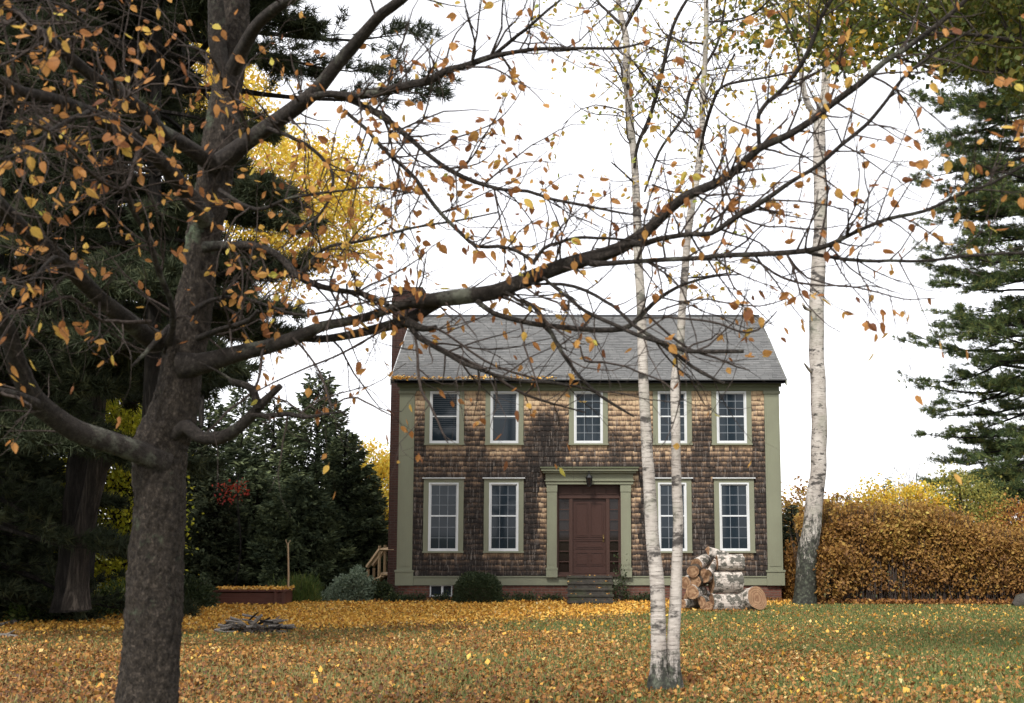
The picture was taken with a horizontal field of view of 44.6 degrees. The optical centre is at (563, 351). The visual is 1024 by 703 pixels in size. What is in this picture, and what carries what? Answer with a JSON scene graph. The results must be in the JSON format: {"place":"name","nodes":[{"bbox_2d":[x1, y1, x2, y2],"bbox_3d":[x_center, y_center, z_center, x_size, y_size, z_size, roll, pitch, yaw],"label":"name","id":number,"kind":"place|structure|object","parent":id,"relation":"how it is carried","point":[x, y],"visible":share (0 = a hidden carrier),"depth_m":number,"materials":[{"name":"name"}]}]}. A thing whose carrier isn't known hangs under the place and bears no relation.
{"place":"outdoors","nodes":[
{"label":"outdoors","id":0,"kind":"place"},
{"bbox_2d":[366,545,393,581],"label":"side steps","id":1,"kind":"structure","parent":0,"point":[380,552],"depth_m":37.40,"materials":[{"name":"brown wood"}]},
{"bbox_2d":[0,531,1023,702],"bbox_3d":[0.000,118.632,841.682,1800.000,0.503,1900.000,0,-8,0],"label":"ground","id":2,"kind":"structure","parent":0,"point":[716,661],"depth_m":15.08,"materials":[{"name":"green plant"}]},
{"bbox_2d":[0,629,18,637],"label":"fallen branch","id":3,"kind":"object","parent":2,"relation":"on","point":[8,634],"visible":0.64,"depth_m":21.54,"materials":[{"name":"grey wood"}]},
{"bbox_2d":[0,619,21,625],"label":"fallen branch","id":4,"kind":"object","parent":2,"relation":"on","point":[10,622],"visible":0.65,"depth_m":25.20,"materials":[{"name":"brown wood"}]},
{"bbox_2d":[0,572,40,616],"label":"undergrowth bush","id":5,"kind":"object","parent":2,"relation":"on","point":[2,609],"visible":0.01,"depth_m":27.77,"materials":[{"name":"green plant"}]},
{"bbox_2d":[2,587,56,623],"bbox_3d":[-11.311,5.369,26.424,1.295,0.871,1.676,0,-8,0],"label":"undergrowth bush","id":6,"kind":"object","parent":2,"relation":"on","point":[20,609],"visible":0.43,"depth_m":26.11,"materials":[{"name":"green plant"}]},
{"bbox_2d":[0,297,90,622],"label":"hemlock tree","id":7,"kind":"object","parent":2,"relation":"on","point":[4,546],"visible":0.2,"depth_m":26.88,"materials":[{"name":"green plant"}]},
{"bbox_2d":[0,369,94,593],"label":"hemlock tree","id":8,"kind":"object","parent":2,"relation":"on","point":[57,471],"visible":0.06,"depth_m":29.28,"materials":[{"name":"green plant"}]},
{"bbox_2d":[4,451,101,594],"bbox_3d":[-13.981,2.118,33.170,4.600,10.074,4.090,0,-8,0],"label":"hemlock tree","id":9,"kind":"object","parent":2,"relation":"on","point":[46,483],"depth_m":32.94,"materials":[{"name":"green plant"}]},
{"bbox_2d":[2,583,119,624],"bbox_3d":[-10.862,5.410,26.684,2.671,0.893,1.781,0,-8,0],"label":"undergrowth bush","id":10,"kind":"object","parent":2,"relation":"on","point":[54,616],"visible":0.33,"depth_m":26.34,"materials":[{"name":"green plant"}]},
{"bbox_2d":[49,167,122,612],"bbox_3d":[-9.521,-1.829,25.988,1.568,14.261,0.680,0,-8,0],"label":"old tree","id":11,"kind":"object","parent":2,"relation":"on","point":[76,468],"visible":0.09,"depth_m":25.08,"materials":[{"name":"brown plant"}]},
{"bbox_2d":[61,167,117,609],"bbox_3d":[-9.258,-0.211,25.072,1.122,10.604,0.591,0,-8,0],"label":"old tree","id":12,"kind":"object","parent":2,"relation":"on","point":[77,594],"visible":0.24,"depth_m":24.42,"materials":[{"name":"brown plant"}]},
{"bbox_2d":[0,16,202,621],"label":"pine tree","id":13,"kind":"object","parent":2,"relation":"on","point":[98,540],"visible":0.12,"depth_m":25.61,"materials":[{"name":"green plant"}]},
{"bbox_2d":[91,572,125,615],"bbox_3d":[-10.287,5.540,28.520,2.339,1.129,1.693,0,-8,0],"label":"undergrowth bush","id":14,"kind":"object","parent":2,"relation":"on","point":[108,586],"visible":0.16,"depth_m":28.24,"materials":[{"name":"green plant"}]},
{"bbox_2d":[0,0,240,481],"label":"pine tree","id":15,"kind":"object","parent":2,"relation":"on","point":[90,384],"visible":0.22,"depth_m":21.19,"materials":[{"name":"green plant"}]},
{"bbox_2d":[47,398,203,597],"bbox_3d":[-11.474,3.538,31.945,4.299,6.424,3.952,0,-8,0],"label":"yellow maple","id":16,"kind":"object","parent":2,"relation":"on","point":[121,519],"visible":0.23,"depth_m":31.36,"materials":[{"name":"green plant"}]},
{"bbox_2d":[0,19,259,596],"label":"pine tree","id":17,"kind":"object","parent":2,"relation":"on","point":[141,311],"visible":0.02,"depth_m":28.15,"materials":[{"name":"green plant"}]},
{"bbox_2d":[0,0,332,417],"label":"pine tree","id":18,"kind":"object","parent":2,"relation":"on","point":[245,191],"visible":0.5,"depth_m":19.19,"materials":[{"name":"green plant"}]},
{"bbox_2d":[106,420,226,589],"bbox_3d":[-12.292,4.889,39.721,4.490,6.172,4.585,6,-10,-39],"label":"spruce tree","id":19,"kind":"object","parent":2,"relation":"on","point":[198,483],"visible":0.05,"depth_m":39.55,"materials":[{"name":"green plant"}]},
{"bbox_2d":[184,581,218,607],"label":"undergrowth bush","id":20,"kind":"object","parent":2,"relation":"on","point":[200,601],"visible":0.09,"depth_m":30.33,"materials":[{"name":"green plant"}]},
{"bbox_2d":[183,569,221,606],"bbox_3d":[-9.150,5.895,30.806,1.422,1.053,1.461,-7,-10,40],"label":"undergrowth bush","id":21,"kind":"object","parent":2,"relation":"on","point":[208,590],"visible":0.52,"depth_m":30.59,"materials":[{"name":"green plant"}]},
{"bbox_2d":[192,389,249,499],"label":"spruce tree","id":22,"kind":"object","parent":2,"relation":"on","point":[214,418],"visible":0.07,"depth_m":42.95,"materials":[{"name":"green plant"}]},
{"bbox_2d":[148,32,302,481],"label":"yellow maple","id":23,"kind":"object","parent":2,"relation":"on","point":[254,85],"visible":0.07,"depth_m":43.15,"materials":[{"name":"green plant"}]},
{"bbox_2d":[183,473,270,586],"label":"spruce tree","id":24,"kind":"object","parent":2,"relation":"on","point":[207,506],"visible":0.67,"depth_m":37.50,"materials":[{"name":"green plant"}]},
{"bbox_2d":[212,474,249,585],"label":"red maple","id":25,"kind":"object","parent":2,"relation":"on","point":[241,494],"visible":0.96,"depth_m":36.62,"materials":[{"name":"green plant"}]},
{"bbox_2d":[0,0,467,320],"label":"pine tree","id":26,"kind":"object","parent":2,"relation":"on","point":[372,68],"visible":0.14,"depth_m":23.55,"materials":[{"name":"green plant"}]},
{"bbox_2d":[208,383,275,483],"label":"spruce tree","id":27,"kind":"object","parent":2,"relation":"on","point":[241,442],"visible":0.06,"depth_m":45.88,"materials":[{"name":"green plant"}]},
{"bbox_2d":[187,466,305,585],"bbox_3d":[-9.720,5.689,39.160,4.881,4.120,4.635,4,-9,-25],"label":"spruce tree","id":28,"kind":"object","parent":2,"relation":"on","point":[260,494],"visible":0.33,"depth_m":38.57,"materials":[{"name":"green plant"}]},
{"bbox_2d":[212,588,294,604],"bbox_3d":[-8.068,6.387,32.288,1.972,0.462,1.080,0,-8,0],"label":"planter box","id":29,"kind":"object","parent":2,"relation":"on","point":[252,596],"visible":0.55,"depth_m":31.83,"materials":[{"name":"brown wood"}]},
{"bbox_2d":[215,585,293,589],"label":"leaves on box","id":30,"kind":"object","parent":29,"relation":"on","point":[260,587],"visible":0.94,"depth_m":31.98,"materials":[{"name":"yellow plant"}]},
{"bbox_2d":[216,624,293,635],"bbox_3d":[-5.623,5.092,22.706,1.547,0.272,1.345,0,-8,0],"label":"charred debris","id":31,"kind":"object","parent":2,"relation":"on","point":[257,629],"visible":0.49,"depth_m":22.55,"materials":[{"name":"brown wood"}]},
{"bbox_2d":[263,619,284,625],"bbox_3d":[-5.268,4.936,22.662,0.499,0.140,0.080,-4,-9,29],"label":"stick","id":32,"kind":"object","parent":31,"relation":"on","point":[274,622],"visible":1,"depth_m":22.65,"materials":[{"name":"grey wood"}]},
{"bbox_2d":[232,399,300,497],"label":"spruce tree","id":33,"kind":"object","parent":2,"relation":"on","point":[254,456],"visible":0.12,"depth_m":43.73,"materials":[{"name":"green plant"}]},
{"bbox_2d":[285,540,290,586],"bbox_3d":[-7.230,5.805,32.511,0.152,1.777,0.069,0,-8,0],"label":"thin pole","id":34,"kind":"object","parent":2,"relation":"on","point":[288,575],"visible":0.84,"depth_m":32.52,"materials":[{"name":"brown wood"}]},
{"bbox_2d":[191,109,400,509],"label":"yellow maple","id":35,"kind":"object","parent":2,"relation":"on","point":[285,156],"visible":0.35,"depth_m":40.42,"materials":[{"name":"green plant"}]},
{"bbox_2d":[229,474,365,593],"bbox_3d":[-8.201,5.668,38.372,4.151,3.845,4.176,-7,-10,40],"label":"spruce tree","id":36,"kind":"object","parent":2,"relation":"on","point":[298,500],"visible":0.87,"depth_m":37.82,"materials":[{"name":"green plant"}]},
{"bbox_2d":[282,571,326,601],"bbox_3d":[-6.926,6.236,33.055,1.287,0.957,1.076,0,-8,0],"label":"weed clump","id":37,"kind":"object","parent":2,"relation":"on","point":[304,592],"visible":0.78,"depth_m":32.92,"materials":[{"name":"green plant"}]},
{"bbox_2d":[249,368,385,560],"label":"spruce tree","id":38,"kind":"object","parent":2,"relation":"on","point":[288,467],"visible":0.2,"depth_m":41.68,"materials":[{"name":"green plant"}]},
{"bbox_2d":[317,583,348,600],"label":"silver shrub","id":39,"kind":"object","parent":2,"relation":"on","point":[328,593],"visible":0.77,"depth_m":33.06,"materials":[{"name":"green plant"}]},
{"bbox_2d":[297,430,387,580],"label":"spruce tree","id":40,"kind":"object","parent":2,"relation":"on","point":[337,473],"visible":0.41,"depth_m":39.83,"materials":[{"name":"green plant"}]},
{"bbox_2d":[330,564,377,601],"bbox_3d":[-5.586,6.224,33.344,1.382,1.072,1.101,0,-8,0],"label":"silver shrub","id":41,"kind":"object","parent":2,"relation":"on","point":[355,583],"visible":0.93,"depth_m":33.12,"materials":[{"name":"green plant"}]},
{"bbox_2d":[339,468,388,577],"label":"spruce tree","id":42,"kind":"object","parent":2,"relation":"on","point":[377,503],"visible":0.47,"depth_m":39.84,"materials":[{"name":"green plant"}]},
{"bbox_2d":[349,435,389,528],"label":"yellow tree","id":43,"kind":"object","parent":2,"relation":"on","point":[382,470],"visible":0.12,"depth_m":54.33,"materials":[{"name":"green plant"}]},
{"bbox_2d":[366,576,394,600],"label":"dark shrub","id":44,"kind":"object","parent":2,"relation":"on","point":[382,588],"visible":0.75,"depth_m":33.30,"materials":[{"name":"green plant"}]},
{"bbox_2d":[383,588,403,601],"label":"dark shrub","id":45,"kind":"object","parent":2,"relation":"on","point":[393,597],"visible":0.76,"depth_m":32.78,"materials":[{"name":"green plant"}]},
{"bbox_2d":[382,590,418,600],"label":"plant","id":46,"kind":"object","parent":2,"relation":"on","point":[405,597],"visible":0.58,"depth_m":33.10,"materials":[{"name":"green plant"}]},
{"bbox_2d":[408,590,433,601],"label":"plant","id":47,"kind":"object","parent":2,"relation":"on","point":[422,597],"visible":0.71,"depth_m":33.09,"materials":[{"name":"green plant"}]},
{"bbox_2d":[431,590,451,600],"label":"plant","id":48,"kind":"object","parent":2,"relation":"on","point":[444,596],"visible":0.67,"depth_m":33.10,"materials":[{"name":"green plant"}]},
{"bbox_2d":[451,570,504,603],"bbox_3d":[-2.256,6.212,32.706,1.456,0.910,1.030,0,-8,0],"label":"round evergreen bush","id":49,"kind":"object","parent":2,"relation":"on","point":[485,584],"visible":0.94,"depth_m":32.47,"materials":[{"name":"green plant"}]},
{"bbox_2d":[0,0,1023,702],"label":"cherry tree","id":50,"kind":"object","parent":2,"relation":"on","point":[156,446],"visible":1,"depth_m":8.38,"materials":[{"name":"brown plant"}]},
{"bbox_2d":[0,599,1023,702],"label":"fallen brown leaves","id":51,"kind":"object","parent":2,"relation":"on","point":[48,672],"visible":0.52,"depth_m":15.63,"materials":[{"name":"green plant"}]},
{"bbox_2d":[0,598,1023,702],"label":"fallen yellow leaves","id":52,"kind":"object","parent":2,"relation":"on","point":[207,615],"visible":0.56,"depth_m":27.54,"materials":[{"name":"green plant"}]},
{"bbox_2d":[501,591,528,600],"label":"plant","id":53,"kind":"object","parent":2,"relation":"on","point":[515,597],"visible":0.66,"depth_m":33.06,"materials":[{"name":"green plant"}]},
{"bbox_2d":[515,589,539,600],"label":"plant","id":54,"kind":"object","parent":2,"relation":"on","point":[530,596],"visible":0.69,"depth_m":33.10,"materials":[{"name":"green plant"}]},
{"bbox_2d":[536,593,563,601],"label":"plant","id":55,"kind":"object","parent":2,"relation":"on","point":[552,597],"visible":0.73,"depth_m":33.05,"materials":[{"name":"green plant"}]},
{"bbox_2d":[373,596,787,602],"bbox_3d":[0.399,6.612,33.018,11.082,0.262,0.895,0,-8,0],"label":"leaf drift","id":56,"kind":"object","parent":2,"relation":"on","point":[767,598],"visible":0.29,"depth_m":33.02,"materials":[{"name":"plant"}]},
{"bbox_2d":[387,287,786,604],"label":"house","id":57,"kind":"structure","parent":2,"relation":"on","point":[537,521],"depth_m":33.89,"materials":[{"name":"brown wood"}]},
{"bbox_2d":[430,585,451,595],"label":"basement window","id":58,"kind":"structure","parent":57,"relation":"in","point":[437,589],"depth_m":33.50,"materials":[{"name":"glass"}]},
{"bbox_2d":[422,477,464,552],"bbox_3d":[-3.262,4.424,33.684,1.163,2.018,0.155,0,-8,0],"label":"window","id":59,"kind":"structure","parent":57,"relation":"in","point":[443,507],"depth_m":33.68,"materials":[{"name":"grey glass"}]},
{"bbox_2d":[424,391,464,444],"bbox_3d":[-3.267,1.820,34.061,1.102,1.476,0.125,0,-8,0],"label":"window","id":60,"kind":"structure","parent":57,"relation":"in","point":[449,417],"depth_m":34.03,"materials":[{"name":"green paint"}]},
{"bbox_2d":[392,373,556,380],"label":"leaves on eave","id":61,"kind":"object","parent":57,"relation":"on","point":[406,378],"visible":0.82,"depth_m":33.91,"materials":[{"name":"yellow plant"}]},
{"bbox_2d":[484,391,523,444],"bbox_3d":[-1.629,1.820,34.061,1.072,1.476,0.125,0,-8,0],"label":"window","id":62,"kind":"structure","parent":57,"relation":"in","point":[512,434],"depth_m":34.04,"materials":[{"name":"green paint"}]},
{"bbox_2d":[483,477,524,552],"bbox_3d":[-1.631,4.424,33.684,1.153,2.018,0.155,0,-8,0],"label":"window","id":63,"kind":"structure","parent":57,"relation":"in","point":[503,496],"depth_m":33.68,"materials":[{"name":"green paint"}]},
{"bbox_2d":[568,391,608,444],"bbox_3d":[0.666,1.820,34.061,1.092,1.476,0.125,0,-8,0],"label":"window","id":64,"kind":"structure","parent":57,"relation":"in","point":[597,430],"depth_m":34.03,"materials":[{"name":"green paint"}]},
{"bbox_2d":[573,499,605,573],"bbox_3d":[0.688,5.002,33.708,0.900,1.996,0.109,0,-8,0],"label":"front door","id":65,"kind":"structure","parent":57,"relation":"in","point":[589,515],"depth_m":33.73,"materials":[{"name":"red paint"}]},
{"bbox_2d":[653,391,692,444],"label":"window","id":66,"kind":"structure","parent":57,"relation":"in","point":[661,428],"depth_m":34.03,"materials":[{"name":"green paint"}]},
{"bbox_2d":[655,477,692,552],"bbox_3d":[2.934,4.424,33.684,1.123,2.018,0.155,0,-8,0],"label":"window","id":67,"kind":"structure","parent":57,"relation":"in","point":[663,484],"depth_m":33.68,"materials":[{"name":"green paint"}]},
{"bbox_2d":[711,391,752,444],"bbox_3d":[4.580,1.820,34.061,1.122,1.476,0.125,0,-8,0],"label":"window","id":68,"kind":"structure","parent":57,"relation":"in","point":[725,430],"depth_m":34.04,"materials":[{"name":"green paint"}]},
{"bbox_2d":[712,477,755,552],"bbox_3d":[4.610,4.424,33.684,1.163,2.018,0.155,0,-8,0],"label":"window","id":69,"kind":"structure","parent":57,"relation":"in","point":[734,515],"depth_m":33.68,"materials":[{"name":"white paint"}]},
{"bbox_2d":[612,555,630,600],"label":"leggy shrub","id":70,"kind":"object","parent":2,"relation":"on","point":[620,593],"visible":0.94,"depth_m":33.10,"materials":[{"name":"green plant"}]},
{"bbox_2d":[623,592,647,600],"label":"plant","id":71,"kind":"object","parent":2,"relation":"on","point":[640,596],"visible":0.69,"depth_m":33.05,"materials":[{"name":"green plant"}]},
{"bbox_2d":[514,0,822,692],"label":"twin birch","id":72,"kind":"object","parent":2,"relation":"on","point":[665,669],"visible":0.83,"depth_m":13.51,"materials":[{"name":"white plant"}]},
{"bbox_2d":[593,672,749,692],"bbox_3d":[1.024,3.619,13.636,2.009,0.211,1.963,2,-8,-14],"label":"leaf drift","id":73,"kind":"object","parent":2,"relation":"on","point":[688,678],"visible":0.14,"depth_m":13.54,"materials":[{"name":"orange plant"}]},
{"bbox_2d":[681,599,693,607],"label":"firewood log","id":74,"kind":"object","parent":2,"relation":"on","point":[687,603],"visible":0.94,"depth_m":29.63,"materials":[{"name":"white wood"}]},
{"bbox_2d":[684,590,709,607],"bbox_3d":[3.261,6.009,30.255,0.579,0.409,0.435,4,-9,-29],"label":"firewood log","id":75,"kind":"object","parent":2,"relation":"on","point":[696,603],"visible":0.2,"depth_m":30.10,"materials":[{"name":"brown wood"}]},
{"bbox_2d":[697,595,709,608],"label":"firewood log","id":76,"kind":"object","parent":2,"relation":"on","point":[702,600],"visible":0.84,"depth_m":29.55,"materials":[{"name":"brown wood"}]},
{"bbox_2d":[686,585,706,598],"bbox_3d":[3.172,5.738,29.774,0.346,0.346,0.542,-5,-9,30],"label":"firewood log","id":77,"kind":"object","parent":76,"relation":"on","point":[694,592],"visible":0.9,"depth_m":29.57,"materials":[{"name":"brown wood"}]},
{"bbox_2d":[682,575,690,588],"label":"firewood log","id":78,"kind":"object","parent":77,"relation":"on","point":[686,581],"visible":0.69,"depth_m":29.71,"materials":[{"name":"brown wood"}]},
{"bbox_2d":[689,575,707,586],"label":"firewood log","id":79,"kind":"object","parent":77,"relation":"on","point":[698,581],"visible":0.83,"depth_m":29.62,"materials":[{"name":"brown wood"}]},
{"bbox_2d":[687,564,701,577],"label":"firewood log","id":80,"kind":"object","parent":79,"relation":"on","point":[693,570],"visible":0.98,"depth_m":29.61,"materials":[{"name":"brown wood"}]},
{"bbox_2d":[691,554,710,568],"bbox_3d":[3.304,5.093,30.082,0.336,0.396,0.538,-6,-10,35],"label":"firewood log","id":81,"kind":"object","parent":79,"relation":"on","point":[703,561],"visible":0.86,"depth_m":29.94,"materials":[{"name":"white wood"}]},
{"bbox_2d":[699,569,719,582],"bbox_3d":[3.492,5.367,29.823,0.318,0.334,0.493,-7,-10,40],"label":"firewood log","id":82,"kind":"object","parent":79,"relation":"on","point":[708,579],"visible":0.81,"depth_m":29.66,"materials":[{"name":"brown wood"}]},
{"bbox_2d":[703,559,716,578],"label":"firewood log","id":83,"kind":"object","parent":82,"relation":"on","point":[711,568],"visible":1,"depth_m":29.61,"materials":[{"name":"white wood"}]},
{"bbox_2d":[703,601,713,610],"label":"firewood log","id":84,"kind":"object","parent":2,"relation":"on","point":[709,605],"visible":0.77,"depth_m":29.48,"materials":[{"name":"brown wood"}]},
{"bbox_2d":[667,607,771,613],"bbox_3d":[3.665,6.077,29.055,4.896,0.220,1.336,0,-8,0],"label":"leaf drift","id":85,"kind":"object","parent":2,"relation":"on","point":[717,609],"visible":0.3,"depth_m":29.10,"materials":[{"name":"plant"}]},
{"bbox_2d":[709,593,743,609],"bbox_3d":[3.881,5.998,29.763,0.779,0.440,0.473,1,-8,-10],"label":"firewood log","id":86,"kind":"object","parent":2,"relation":"on","point":[730,601],"visible":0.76,"depth_m":29.57,"materials":[{"name":"white wood"}]},
{"bbox_2d":[708,571,743,593],"bbox_3d":[3.877,5.535,29.845,0.751,0.529,0.512,2,-8,-11],"label":"firewood log","id":87,"kind":"object","parent":86,"relation":"on","point":[726,582],"visible":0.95,"depth_m":29.65,"materials":[{"name":"white wood"}]},
{"bbox_2d":[714,554,744,570],"bbox_3d":[3.981,5.062,29.904,0.678,0.389,0.375,1,-8,-9],"label":"firewood log","id":88,"kind":"object","parent":87,"relation":"on","point":[727,562],"visible":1,"depth_m":29.76,"materials":[{"name":"white wood"}]},
{"bbox_2d":[705,547,728,557],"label":"firewood log","id":89,"kind":"object","parent":88,"relation":"on","point":[711,551],"visible":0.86,"depth_m":29.91,"materials":[{"name":"white wood"}]},
{"bbox_2d":[739,586,766,609],"bbox_3d":[4.474,5.929,29.743,0.608,0.647,0.530,6,-10,-35],"label":"firewood log","id":90,"kind":"object","parent":2,"relation":"on","point":[753,597],"visible":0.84,"depth_m":29.58,"materials":[{"name":"brown wood"}]},
{"bbox_2d":[781,537,797,599],"bbox_3d":[6.179,5.966,33.986,1.435,1.816,1.240,0,-8,0],"label":"brown shrub","id":91,"kind":"object","parent":2,"relation":"on","point":[787,590],"visible":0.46,"depth_m":33.79,"materials":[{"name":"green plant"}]},
{"bbox_2d":[782,505,801,569],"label":"spruce","id":92,"kind":"object","parent":2,"relation":"on","point":[785,529],"visible":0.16,"depth_m":43.49,"materials":[{"name":"green plant"}]},
{"bbox_2d":[781,489,805,541],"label":"orange tree","id":93,"kind":"object","parent":2,"relation":"on","point":[788,503],"visible":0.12,"depth_m":45.48,"materials":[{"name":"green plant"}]},
{"bbox_2d":[736,0,883,604],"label":"old birch","id":94,"kind":"object","parent":2,"relation":"on","point":[805,588],"visible":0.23,"depth_m":32.61,"materials":[{"name":"white plant"}]},
{"bbox_2d":[781,475,873,540],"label":"tree","id":95,"kind":"object","parent":2,"relation":"on","point":[798,490],"visible":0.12,"depth_m":69.46,"materials":[{"name":"yellow plant"}]},
{"bbox_2d":[685,0,1023,116],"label":"overhanging maple","id":96,"kind":"object","parent":2,"relation":"on","point":[1011,28],"visible":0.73,"depth_m":14.58,"materials":[{"name":"green plant"}]},
{"bbox_2d":[865,425,936,570],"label":"bare sapling","id":97,"kind":"object","parent":2,"relation":"on","point":[908,478],"visible":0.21,"depth_m":47.76,"materials":[{"name":"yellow plant"}]},
{"bbox_2d":[790,596,1013,605],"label":"hedge litter","id":98,"kind":"object","parent":2,"relation":"on","point":[930,601],"visible":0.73,"depth_m":31.88,"materials":[{"name":"brown plant"}]},
{"bbox_2d":[841,472,969,513],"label":"tree","id":99,"kind":"object","parent":2,"relation":"on","point":[897,492],"visible":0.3,"depth_m":37.48,"materials":[{"name":"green plant"}]},
{"bbox_2d":[789,490,1023,604],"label":"hedge","id":100,"kind":"object","parent":2,"relation":"on","point":[906,541],"visible":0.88,"depth_m":32.29,"materials":[{"name":"orange plant"}]},
{"bbox_2d":[890,19,1023,582],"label":"white pine","id":101,"kind":"object","parent":2,"relation":"on","point":[970,325],"visible":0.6,"depth_m":41.61,"materials":[{"name":"green plant"}]},
{"bbox_2d":[909,458,1019,593],"bbox_3d":[12.144,5.327,37.592,3.867,4.234,3.424,0,-8,0],"label":"yellow green tree","id":102,"kind":"object","parent":2,"relation":"on","point":[964,486],"visible":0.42,"depth_m":37.47,"materials":[{"name":"green plant"}]},
{"bbox_2d":[968,492,1023,531],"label":"orange tree","id":103,"kind":"object","parent":2,"relation":"on","point":[1019,510],"visible":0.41,"depth_m":36.64,"materials":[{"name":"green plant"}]},
{"bbox_2d":[1012,593,1023,605],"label":"rock","id":104,"kind":"object","parent":2,"relation":"on","point":[1018,600],"visible":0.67,"depth_m":30.94,"materials":[{"name":"stone"}]},
{"bbox_2d":[7,0,1023,525],"label":"sky","id":105,"kind":"structure","parent":0,"point":[866,400],"materials":[{"name":"white"}]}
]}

